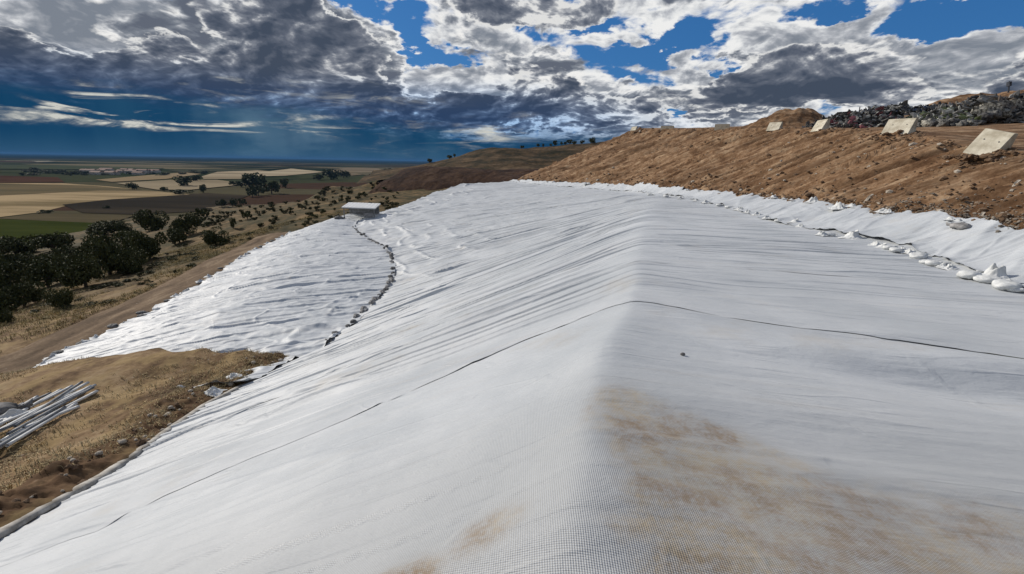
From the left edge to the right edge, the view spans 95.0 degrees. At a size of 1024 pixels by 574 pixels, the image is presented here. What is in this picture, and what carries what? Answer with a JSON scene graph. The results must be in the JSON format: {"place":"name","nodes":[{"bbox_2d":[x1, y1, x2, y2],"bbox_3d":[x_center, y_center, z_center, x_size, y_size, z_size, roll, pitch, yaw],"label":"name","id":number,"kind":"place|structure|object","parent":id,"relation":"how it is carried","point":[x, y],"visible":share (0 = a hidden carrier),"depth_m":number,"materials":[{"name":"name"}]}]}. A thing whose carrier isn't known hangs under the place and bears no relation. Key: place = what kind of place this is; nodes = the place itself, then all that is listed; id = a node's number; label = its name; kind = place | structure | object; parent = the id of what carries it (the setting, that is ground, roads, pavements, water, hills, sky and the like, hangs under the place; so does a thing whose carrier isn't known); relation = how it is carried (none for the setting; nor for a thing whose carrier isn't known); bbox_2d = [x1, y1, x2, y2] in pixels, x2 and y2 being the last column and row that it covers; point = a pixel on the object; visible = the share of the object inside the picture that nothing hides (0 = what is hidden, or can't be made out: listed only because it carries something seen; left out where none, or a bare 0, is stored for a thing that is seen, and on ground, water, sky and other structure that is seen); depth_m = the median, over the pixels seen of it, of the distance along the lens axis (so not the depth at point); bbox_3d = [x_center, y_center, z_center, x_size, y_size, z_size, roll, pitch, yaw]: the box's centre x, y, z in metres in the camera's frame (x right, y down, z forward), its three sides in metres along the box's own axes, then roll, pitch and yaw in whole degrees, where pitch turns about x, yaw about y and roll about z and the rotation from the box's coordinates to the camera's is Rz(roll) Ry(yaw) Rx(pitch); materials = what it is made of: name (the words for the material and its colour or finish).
{"place":"outdoors","nodes":[
{"label":"outdoors","id":0,"kind":"place"},
{"bbox_2d":[0,176,63,182],"bbox_3d":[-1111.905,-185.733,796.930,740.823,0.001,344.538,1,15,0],"label":"field","id":1,"kind":"structure","parent":0,"point":[10,179],"depth_m":841.12,"materials":[{"name":"soil"}]},
{"bbox_2d":[0,219,91,240],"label":"field","id":2,"kind":"structure","parent":0,"point":[17,228],"depth_m":297.50,"materials":[{"name":"plant"}]},
{"bbox_2d":[0,213,133,222],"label":"field","id":3,"kind":"structure","parent":0,"point":[79,217],"depth_m":348.15,"materials":[{"name":"plant"}]},
{"bbox_2d":[0,183,147,194],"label":"field","id":4,"kind":"structure","parent":0,"point":[11,189],"depth_m":634.43,"materials":[{"name":"plant"}]},
{"bbox_2d":[0,164,161,169],"bbox_3d":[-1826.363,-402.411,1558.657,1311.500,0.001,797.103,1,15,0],"label":"field","id":5,"kind":"structure","parent":0,"point":[7,166],"depth_m":1652.22,"materials":[{"name":"soil"}]},
{"bbox_2d":[0,183,185,216],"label":"field","id":6,"kind":"structure","parent":0,"point":[19,204],"depth_m":503.14,"materials":[{"name":"plant"}]},
{"bbox_2d":[169,189,193,193],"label":"oak tree","id":7,"kind":"object","parent":6,"relation":"on","point":[179,191],"visible":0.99,"depth_m":586.48,"materials":[{"name":"green plant"}]},
{"bbox_2d":[0,232,287,373],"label":"track","id":8,"kind":"structure","parent":0,"point":[33,354],"depth_m":29.82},
{"bbox_2d":[98,172,196,181],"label":"field","id":9,"kind":"structure","parent":0,"point":[147,177],"depth_m":988.49,"materials":[{"name":"soil"}]},
{"bbox_2d":[63,193,247,213],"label":"field","id":10,"kind":"structure","parent":0,"point":[181,203],"depth_m":454.38,"materials":[{"name":"soil"}]},
{"bbox_2d":[0,212,340,351],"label":"dry grass","id":11,"kind":"structure","parent":0,"point":[59,312],"depth_m":34.95,"materials":[{"name":"plant"}]},
{"bbox_2d":[119,180,234,189],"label":"field","id":12,"kind":"structure","parent":0,"point":[169,184],"depth_m":773.65,"materials":[{"name":"plant"}]},
{"bbox_2d":[172,175,192,185],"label":"oak tree","id":13,"kind":"object","parent":12,"relation":"on","point":[182,181],"visible":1,"depth_m":734.28,"materials":[{"name":"green plant"}]},
{"bbox_2d":[168,168,278,171],"bbox_3d":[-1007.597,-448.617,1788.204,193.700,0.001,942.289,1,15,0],"label":"field","id":14,"kind":"structure","parent":0,"point":[211,170],"depth_m":1636.95,"materials":[{"name":"plant"}]},
{"bbox_2d":[202,170,265,178],"bbox_3d":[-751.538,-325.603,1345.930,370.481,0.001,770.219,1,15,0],"label":"field","id":15,"kind":"structure","parent":0,"point":[228,175],"depth_m":1220.10,"materials":[{"name":"plant"}]},
{"bbox_2d":[242,169,320,175],"bbox_3d":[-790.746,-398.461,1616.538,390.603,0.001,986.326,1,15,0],"label":"field","id":16,"kind":"structure","parent":0,"point":[284,172],"depth_m":1502.12,"materials":[{"name":"plant"}]},
{"bbox_2d":[0,179,684,537],"bbox_3d":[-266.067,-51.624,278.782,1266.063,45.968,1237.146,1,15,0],"label":"hillside","id":17,"kind":"structure","parent":0,"point":[44,486],"depth_m":15.87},
{"bbox_2d":[0,308,16,322],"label":"oak tree","id":18,"kind":"object","parent":17,"relation":"on","point":[5,315],"visible":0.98,"depth_m":30.36,"materials":[{"name":"green plant"}]},
{"bbox_2d":[0,291,19,312],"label":"oak tree","id":19,"kind":"object","parent":17,"relation":"on","point":[4,297],"visible":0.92,"depth_m":34.53,"materials":[{"name":"green plant"}]},
{"bbox_2d":[0,261,25,287],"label":"oak tree","id":20,"kind":"object","parent":17,"relation":"on","point":[10,272],"visible":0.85,"depth_m":52.26,"materials":[{"name":"green plant"}]},
{"bbox_2d":[0,252,25,265],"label":"oak tree","id":21,"kind":"object","parent":17,"relation":"on","point":[9,258],"visible":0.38,"depth_m":61.95,"materials":[{"name":"green plant"}]},
{"bbox_2d":[0,398,33,414],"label":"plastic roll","id":22,"kind":"object","parent":17,"relation":"on","point":[5,407],"visible":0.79,"depth_m":13.05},
{"bbox_2d":[0,235,36,254],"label":"oak tree","id":23,"kind":"object","parent":17,"relation":"on","point":[9,244],"visible":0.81,"depth_m":80.25,"materials":[{"name":"green plant"}]},
{"bbox_2d":[0,281,45,308],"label":"oak tree","id":24,"kind":"object","parent":17,"relation":"on","point":[26,293],"visible":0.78,"depth_m":35.78,"materials":[{"name":"green plant"}]},
{"bbox_2d":[0,388,61,425],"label":"pipe","id":25,"kind":"object","parent":17,"relation":"on","point":[27,408],"visible":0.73,"depth_m":13.47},
{"bbox_2d":[0,409,30,420],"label":"plastic sheet","id":26,"kind":"object","parent":25,"relation":"on","point":[9,413],"visible":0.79,"depth_m":12.60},
{"bbox_2d":[17,251,45,269],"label":"oak tree","id":27,"kind":"object","parent":17,"relation":"on","point":[27,256],"visible":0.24,"depth_m":65.98,"materials":[{"name":"green plant"}]},
{"bbox_2d":[0,385,73,421],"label":"pipe","id":28,"kind":"object","parent":17,"relation":"on","point":[54,394],"visible":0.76,"depth_m":14.13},
{"bbox_2d":[4,402,77,446],"bbox_3d":[-11.967,3.469,12.023,0.098,0.459,2.736,-4,16,-17],"label":"pipe","id":29,"kind":"object","parent":17,"relation":"on","point":[13,441],"visible":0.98,"depth_m":11.63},
{"bbox_2d":[0,406,66,446],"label":"pipe","id":30,"kind":"object","parent":29,"relation":"on","point":[30,427],"visible":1,"depth_m":11.59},
{"bbox_2d":[6,393,83,434],"bbox_3d":[-12.579,3.358,12.802,0.086,0.667,3.466,-4,16,-19],"label":"pipe","id":31,"kind":"object","parent":17,"relation":"on","point":[34,419],"visible":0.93,"depth_m":12.22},
{"bbox_2d":[20,251,70,286],"bbox_3d":[-47.484,-1.655,47.928,3.968,4.149,4.061,-13,20,-42],"label":"oak tree","id":32,"kind":"object","parent":17,"relation":"on","point":[36,271],"visible":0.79,"depth_m":47.29,"materials":[{"name":"green plant"}]},
{"bbox_2d":[1,381,89,427],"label":"pipe","id":33,"kind":"object","parent":17,"relation":"on","point":[67,393],"visible":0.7,"depth_m":13.05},
{"bbox_2d":[21,231,74,249],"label":"oak tree","id":34,"kind":"object","parent":17,"relation":"on","point":[54,240],"visible":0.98,"depth_m":79.92,"materials":[{"name":"green plant"}]},
{"bbox_2d":[13,381,82,427],"bbox_3d":[-13.136,3.267,13.401,0.102,0.589,3.760,-5,16,-23],"label":"pipe","id":35,"kind":"object","parent":17,"relation":"on","point":[49,403],"visible":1,"depth_m":13.30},
{"bbox_2d":[0,387,94,431],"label":"pipe","id":36,"kind":"object","parent":35,"relation":"on","point":[41,411],"visible":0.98,"depth_m":12.68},
{"bbox_2d":[0,384,96,422],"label":"pipe","id":37,"kind":"object","parent":17,"relation":"on","point":[24,413],"visible":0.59,"depth_m":12.80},
{"bbox_2d":[0,385,90,432],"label":"pipe","id":38,"kind":"object","parent":37,"relation":"on","point":[81,390],"visible":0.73,"depth_m":13.77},
{"bbox_2d":[0,390,98,442],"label":"pipe","id":39,"kind":"object","parent":17,"relation":"on","point":[67,405],"visible":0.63,"depth_m":12.55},
{"bbox_2d":[24,405,79,428],"bbox_3d":[-12.128,3.420,12.387,0.097,0.303,1.484,1,15,0],"label":"pipe","id":40,"kind":"object","parent":17,"relation":"on","point":[63,412],"visible":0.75,"depth_m":12.66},
{"bbox_2d":[40,287,74,307],"bbox_3d":[-31.624,0.820,32.755,1.793,1.873,1.752,-7,17,-27],"label":"oak tree","id":41,"kind":"object","parent":17,"relation":"on","point":[59,298],"visible":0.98,"depth_m":32.52,"materials":[{"name":"green plant"}]},
{"bbox_2d":[44,244,83,264],"bbox_3d":[-59.961,-3.696,63.582,5.417,4.741,4.957,12,19,37],"label":"oak tree","id":42,"kind":"object","parent":17,"relation":"on","point":[71,253],"visible":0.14,"depth_m":62.29,"materials":[{"name":"green plant"}]},
{"bbox_2d":[47,252,108,288],"bbox_3d":[-38.086,-1.374,41.503,3.588,3.674,4.060,-4,16,-17],"label":"oak tree","id":43,"kind":"object","parent":17,"relation":"on","point":[84,270],"visible":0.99,"depth_m":40.80,"materials":[{"name":"green plant"}]},
{"bbox_2d":[85,220,124,234],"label":"oak tree","id":44,"kind":"object","parent":17,"relation":"on","point":[107,227],"visible":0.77,"depth_m":110.97,"materials":[{"name":"green plant"}]},
{"bbox_2d":[75,230,137,274],"bbox_3d":[-40.490,-3.120,46.921,4.603,4.928,5.208,-4,16,-18],"label":"oak tree","id":45,"kind":"object","parent":17,"relation":"on","point":[98,247],"visible":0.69,"depth_m":46.42,"materials":[{"name":"green plant"}]},
{"bbox_2d":[113,221,132,230],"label":"oak tree","id":46,"kind":"object","parent":17,"relation":"on","point":[119,226],"visible":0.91,"depth_m":110.73,"materials":[{"name":"green plant"}]},
{"bbox_2d":[112,229,135,244],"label":"oak tree","id":47,"kind":"object","parent":17,"relation":"on","point":[121,239],"visible":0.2,"depth_m":80.38,"materials":[{"name":"green plant"}]},
{"bbox_2d":[107,247,150,273],"bbox_3d":[-36.975,-2.339,45.178,2.892,2.732,3.272,8,16,24],"label":"oak tree","id":48,"kind":"object","parent":17,"relation":"on","point":[129,262],"visible":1,"depth_m":44.87,"materials":[{"name":"green plant"}]},
{"bbox_2d":[122,229,166,258],"bbox_3d":[-40.622,-4.526,52.129,4.041,3.824,3.572,-7,17,-28],"label":"oak tree","id":49,"kind":"object","parent":17,"relation":"on","point":[150,243],"visible":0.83,"depth_m":51.53,"materials":[{"name":"green plant"}]},
{"bbox_2d":[0,345,289,490],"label":"dry grass","id":50,"kind":"structure","parent":17,"relation":"on","point":[35,469],"depth_m":12.41,"materials":[{"name":"plant"}]},
{"bbox_2d":[0,357,297,538],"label":"edge strip","id":51,"kind":"object","parent":17,"relation":"on","point":[7,529],"visible":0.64,"depth_m":8.45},
{"bbox_2d":[132,209,169,231],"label":"oak tree","id":52,"kind":"object","parent":17,"relation":"on","point":[144,218],"visible":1,"depth_m":106.52,"materials":[{"name":"green plant"}]},
{"bbox_2d":[166,227,187,242],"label":"oak tree","id":53,"kind":"object","parent":17,"relation":"on","point":[176,235],"visible":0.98,"depth_m":78.34,"materials":[{"name":"green plant"}]},
{"bbox_2d":[168,211,200,233],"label":"oak tree","id":54,"kind":"object","parent":17,"relation":"on","point":[187,222],"visible":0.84,"depth_m":85.94,"materials":[{"name":"green plant"}]},
{"bbox_2d":[195,208,209,216],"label":"oak tree","id":55,"kind":"object","parent":17,"relation":"on","point":[203,211],"visible":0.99,"depth_m":133.64,"materials":[{"name":"green plant"}]},
{"bbox_2d":[200,226,229,245],"bbox_3d":[-34.878,-5.799,54.998,2.833,2.549,2.898,15,20,43],"label":"oak tree","id":56,"kind":"object","parent":17,"relation":"on","point":[210,236],"visible":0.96,"depth_m":54.55,"materials":[{"name":"green plant"}]},
{"bbox_2d":[204,386,227,396],"bbox_3d":[-9.009,3.094,14.093,0.628,0.196,0.531,1,15,0],"label":"rag","id":57,"kind":"object","parent":17,"relation":"on","point":[213,390],"visible":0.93,"depth_m":14.03,"materials":[{"name":"fabric"}]},
{"bbox_2d":[40,212,395,387],"bbox_3d":[-17.152,-2.672,41.205,17.632,3.221,54.770,0,15,-3],"label":"geotextile sheet","id":58,"kind":"object","parent":17,"relation":"on","point":[303,291],"visible":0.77,"depth_m":27.14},
{"bbox_2d":[342,202,380,217],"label":"open shed","id":59,"kind":"structure","parent":58,"relation":"on","point":[367,210],"depth_m":62.98,"materials":[{"name":"paint"}]},
{"bbox_2d":[240,210,251,218],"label":"oak tree","id":60,"kind":"object","parent":17,"relation":"on","point":[247,214],"visible":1,"depth_m":93.38,"materials":[{"name":"green plant"}]},
{"bbox_2d":[245,188,256,196],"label":"oak tree","id":61,"kind":"object","parent":17,"relation":"on","point":[253,191],"visible":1,"depth_m":560.40,"materials":[{"name":"green plant"}]},
{"bbox_2d":[241,172,266,186],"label":"oak tree","id":62,"kind":"object","parent":17,"relation":"on","point":[255,179],"visible":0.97,"depth_m":722.68,"materials":[{"name":"green plant"}]},
{"bbox_2d":[249,184,264,194],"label":"oak tree","id":63,"kind":"object","parent":17,"relation":"on","point":[259,188],"visible":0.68,"depth_m":584.24,"materials":[{"name":"green plant"}]},
{"bbox_2d":[261,180,280,193],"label":"oak tree","id":64,"kind":"object","parent":17,"relation":"on","point":[274,186],"visible":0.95,"depth_m":615.23,"materials":[{"name":"green plant"}]},
{"bbox_2d":[0,301,1023,573],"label":"geotextile panel","id":65,"kind":"object","parent":17,"relation":"on","point":[622,439],"visible":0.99,"depth_m":3.13,"materials":[{"name":"fabric"}]},
{"bbox_2d":[0,261,1023,566],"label":"geotextile panel","id":66,"kind":"object","parent":17,"relation":"on","point":[978,317],"visible":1,"depth_m":7.39,"materials":[{"name":"fabric"}]},
{"bbox_2d":[992,279,1023,290],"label":"sandbag","id":67,"kind":"object","parent":66,"relation":"on","point":[1001,284],"visible":0.92,"depth_m":8.84,"materials":[{"name":"fabric"}]},
{"bbox_2d":[355,181,690,252],"bbox_3d":[-2.776,-13.350,70.564,35.706,5.744,63.779,1,15,0],"label":"geotextile panel","id":68,"kind":"object","parent":17,"relation":"on","point":[461,210],"visible":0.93,"depth_m":55.32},
{"bbox_2d":[375,196,749,301],"bbox_3d":[1.998,-3.368,32.852,25.796,5.664,15.655,1,15,0],"label":"geotextile panel","id":69,"kind":"object","parent":17,"relation":"on","point":[421,266],"visible":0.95,"depth_m":32.45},
{"bbox_2d":[150,231,991,445],"bbox_3d":[1.712,1.332,13.084,20.548,5.511,7.360,1,15,0],"label":"geotextile panel","id":70,"kind":"object","parent":17,"relation":"on","point":[861,258],"visible":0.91,"depth_m":11.86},
{"bbox_2d":[909,252,928,258],"bbox_3d":[10.704,-0.832,12.325,0.620,0.197,0.374,-8,18,-31],"label":"sandbag","id":71,"kind":"object","parent":70,"relation":"on","point":[919,255],"visible":0.92,"depth_m":12.18,"materials":[{"name":"fabric"}]},
{"bbox_2d":[925,260,950,265],"bbox_3d":[10.266,-0.570,11.326,0.504,0.148,0.303,3,15,7],"label":"sandbag","id":72,"kind":"object","parent":70,"relation":"on","point":[932,262],"visible":0.83,"depth_m":11.25,"materials":[{"name":"fabric"}]},
{"bbox_2d":[940,263,959,270],"bbox_3d":[10.293,-0.488,11.011,0.444,0.143,0.426,0,15,-5],"label":"cloth knot","id":73,"kind":"object","parent":70,"relation":"on","point":[949,267],"visible":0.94,"depth_m":10.95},
{"bbox_2d":[956,270,983,278],"bbox_3d":[9.588,-0.266,9.800,0.651,0.192,0.391,-7,17,-29],"label":"sandbag","id":74,"kind":"object","parent":70,"relation":"on","point":[969,274],"visible":0.86,"depth_m":9.66,"materials":[{"name":"fabric"}]},
{"bbox_2d":[973,275,1010,283],"bbox_3d":[9.596,-0.155,9.390,0.549,0.175,0.331,8,16,25],"label":"sandbag","id":75,"kind":"object","parent":70,"relation":"on","point":[988,279],"visible":0.67,"depth_m":9.34,"materials":[{"name":"fabric"}]},
{"bbox_2d":[982,263,1008,278],"bbox_3d":[9.974,-0.311,9.643,0.872,0.340,0.737,2,15,5],"label":"cloth knot","id":76,"kind":"object","parent":70,"relation":"on","point":[993,269],"visible":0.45,"depth_m":9.53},
{"bbox_2d":[274,211,869,369],"bbox_3d":[2.143,-0.340,20.928,21.335,5.871,10.191,1,15,0],"label":"geotextile panel","id":77,"kind":"object","parent":17,"relation":"on","point":[383,311],"visible":0.93,"depth_m":20.75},
{"bbox_2d":[838,229,862,239],"bbox_3d":[11.304,-1.755,15.532,0.847,0.328,0.735,-5,16,-21],"label":"cloth knot","id":78,"kind":"object","parent":77,"relation":"on","point":[853,235],"visible":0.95,"depth_m":15.43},
{"bbox_2d":[333,168,380,175],"bbox_3d":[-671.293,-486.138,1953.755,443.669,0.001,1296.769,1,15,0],"label":"field","id":79,"kind":"structure","parent":0,"point":[353,171],"depth_m":1965.05,"materials":[{"name":"soil"}]},
{"bbox_2d":[367,166,538,193],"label":"hill","id":80,"kind":"structure","parent":0,"point":[425,178],"depth_m":150.88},
{"bbox_2d":[357,142,601,183],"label":"hill","id":81,"kind":"structure","parent":0,"point":[493,158],"depth_m":238.56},
{"bbox_2d":[0,153,1018,357],"bbox_3d":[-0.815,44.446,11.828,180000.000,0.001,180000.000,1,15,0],"label":"farmland","id":82,"kind":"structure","parent":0,"point":[300,187],"depth_m":2028.34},
{"bbox_2d":[322,169,338,179],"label":"oak tree","id":83,"kind":"object","parent":82,"relation":"on","point":[331,173],"visible":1,"depth_m":1062.63,"materials":[{"name":"green plant"}]},
{"bbox_2d":[0,0,1023,160],"label":"sky","id":84,"kind":"structure","parent":0,"point":[406,80],"materials":[{"name":"blue"}]},
{"bbox_2d":[516,123,1023,233],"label":"embankment","id":85,"kind":"structure","parent":0,"point":[718,157],"depth_m":32.59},
{"bbox_2d":[714,124,729,130],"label":"concrete block","id":86,"kind":"object","parent":85,"relation":"on","point":[720,126],"depth_m":68.14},
{"bbox_2d":[510,179,1023,286],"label":"geotextile strip","id":87,"kind":"object","parent":85,"relation":"on","point":[980,244],"visible":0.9,"depth_m":15.43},
{"bbox_2d":[829,201,845,209],"bbox_3d":[14.378,-3.603,20.615,0.895,0.377,0.934,8,17,26],"label":"cloth knot","id":88,"kind":"object","parent":87,"relation":"on","point":[838,205],"visible":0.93,"depth_m":20.48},
{"bbox_2d":[946,222,970,229],"bbox_3d":[12.876,-1.771,13.510,0.443,0.205,0.682,4,15,10],"label":"sandbag","id":89,"kind":"object","parent":87,"relation":"on","point":[960,225],"visible":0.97,"depth_m":13.33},
{"bbox_2d":[519,128,1018,219],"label":"gravel","id":90,"kind":"structure","parent":85,"relation":"on","point":[913,144],"depth_m":24.79,"materials":[{"name":"stone"}]},
{"bbox_2d":[519,127,1023,225],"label":"clods","id":91,"kind":"object","parent":85,"relation":"on","point":[986,157],"visible":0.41,"depth_m":22.47,"materials":[{"name":"brown soil"}]},
{"bbox_2d":[766,122,782,130],"bbox_3d":[29.658,-18.139,52.981,0.770,0.950,1.450,-8,17,-31],"label":"concrete block","id":92,"kind":"object","parent":85,"relation":"on","point":[772,126],"depth_m":52.86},
{"bbox_2d":[740,108,822,127],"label":"spoil mound","id":93,"kind":"object","parent":85,"relation":"on","point":[799,117],"visible":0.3,"depth_m":71.10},
{"bbox_2d":[810,119,829,131],"bbox_3d":[27.351,-14.331,41.613,0.811,1.000,1.250,-1,12,-8],"label":"concrete block","id":94,"kind":"object","parent":85,"relation":"on","point":[823,124],"depth_m":41.34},
{"bbox_2d":[802,106,909,127],"bbox_3d":[37.341,-17.831,50.571,10.757,3.113,7.157,8,16,25],"label":"waste heap","id":95,"kind":"object","parent":85,"relation":"on","point":[876,117],"visible":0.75,"depth_m":48.86,"materials":[{"name":"plastic"}]},
{"bbox_2d":[880,118,918,134],"bbox_3d":[23.398,-9.687,28.347,0.770,0.950,1.500,-5,17,-23],"label":"concrete block","id":96,"kind":"object","parent":85,"relation":"on","point":[908,125],"depth_m":28.15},
{"bbox_2d":[903,103,981,122],"bbox_3d":[38.454,-15.216,42.462,4.567,2.697,6.261,-12,19,-39],"label":"waste heap","id":97,"kind":"object","parent":85,"relation":"on","point":[942,111],"visible":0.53,"depth_m":41.26,"materials":[{"name":"plastic"}]},
{"bbox_2d":[936,119,949,126],"bbox_3d":[36.395,-13.763,39.713,1.179,0.849,1.508,13,0,3],"label":"waste bale","id":98,"kind":"object","parent":85,"relation":"on","point":[943,123],"visible":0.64,"depth_m":39.30},
{"bbox_2d":[872,185,1023,232],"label":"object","id":99,"kind":"structure","parent":85,"relation":"on","point":[1008,222],"depth_m":14.95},
{"bbox_2d":[949,118,960,126],"bbox_3d":[36.977,-13.665,39.192,1.314,0.823,1.104,-6,17,-26],"label":"waste bale","id":100,"kind":"object","parent":85,"relation":"on","point":[952,121],"visible":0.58,"depth_m":38.91},
{"bbox_2d":[977,111,996,120],"bbox_3d":[41.486,-15.008,41.384,1.121,0.926,1.522,-4,16,-19],"label":"waste bale","id":101,"kind":"object","parent":85,"relation":"on","point":[986,116],"visible":0.59,"depth_m":40.96},
{"bbox_2d":[955,90,1023,123],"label":"waste heap","id":102,"kind":"object","parent":85,"relation":"on","point":[969,103],"visible":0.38,"depth_m":42.85,"materials":[{"name":"plastic"}]},
{"bbox_2d":[970,106,993,113],"bbox_3d":[42.287,-15.739,42.167,1.650,0.981,1.040,14,19,40],"label":"waste bale","id":103,"kind":"object","parent":102,"relation":"on","point":[979,109],"visible":0.6,"depth_m":41.90},
{"bbox_2d":[980,102,1004,110],"bbox_3d":[42.973,-15.979,42.069,1.706,1.088,1.137,12,18,36],"label":"waste bale","id":104,"kind":"object","parent":102,"relation":"on","point":[998,106],"visible":0.48,"depth_m":41.53},
{"bbox_2d":[988,110,1001,120],"bbox_3d":[42.441,-15.159,41.381,1.508,0.849,1.179,0,-1,-8],"label":"waste bale","id":105,"kind":"object","parent":102,"relation":"on","point":[998,114],"visible":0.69,"depth_m":41.04},
{"bbox_2d":[993,101,1013,108],"bbox_3d":[44.234,-16.296,42.525,1.658,1.050,1.118,10,18,31],"label":"waste bale","id":106,"kind":"object","parent":102,"relation":"on","point":[1008,104],"visible":0.38,"depth_m":41.91},
{"bbox_2d":[996,108,1012,119],"bbox_3d":[43.797,-15.383,41.856,1.244,0.916,1.552,-11,-4,13],"label":"waste bale","id":107,"kind":"object","parent":102,"relation":"on","point":[1006,112],"visible":0.66,"depth_m":41.45},
{"bbox_2d":[1003,100,1022,109],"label":"waste bale","id":108,"kind":"object","parent":102,"relation":"on","point":[1018,102],"visible":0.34,"depth_m":42.30},
{"bbox_2d":[963,128,1017,154],"bbox_3d":[20.364,-6.117,19.983,0.852,1.050,1.120,-3,29,-15],"label":"concrete block","id":109,"kind":"object","parent":85,"relation":"on","point":[986,140],"depth_m":19.89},
{"bbox_2d":[927,90,1023,104],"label":"mound","id":110,"kind":"object","parent":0,"point":[959,98],"visible":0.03,"depth_m":60.09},
{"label":"spoil mound","id":111,"kind":"structure","parent":0,"visible":0},
{"bbox_2d":[860,100,961,115],"bbox_3d":[50.321,-21.636,59.617,16.661,3.953,8.476,13,19,38],"label":"waste heap","id":112,"kind":"object","parent":111,"relation":"on","point":[905,107],"visible":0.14,"depth_m":58.42,"materials":[{"name":"plastic"}]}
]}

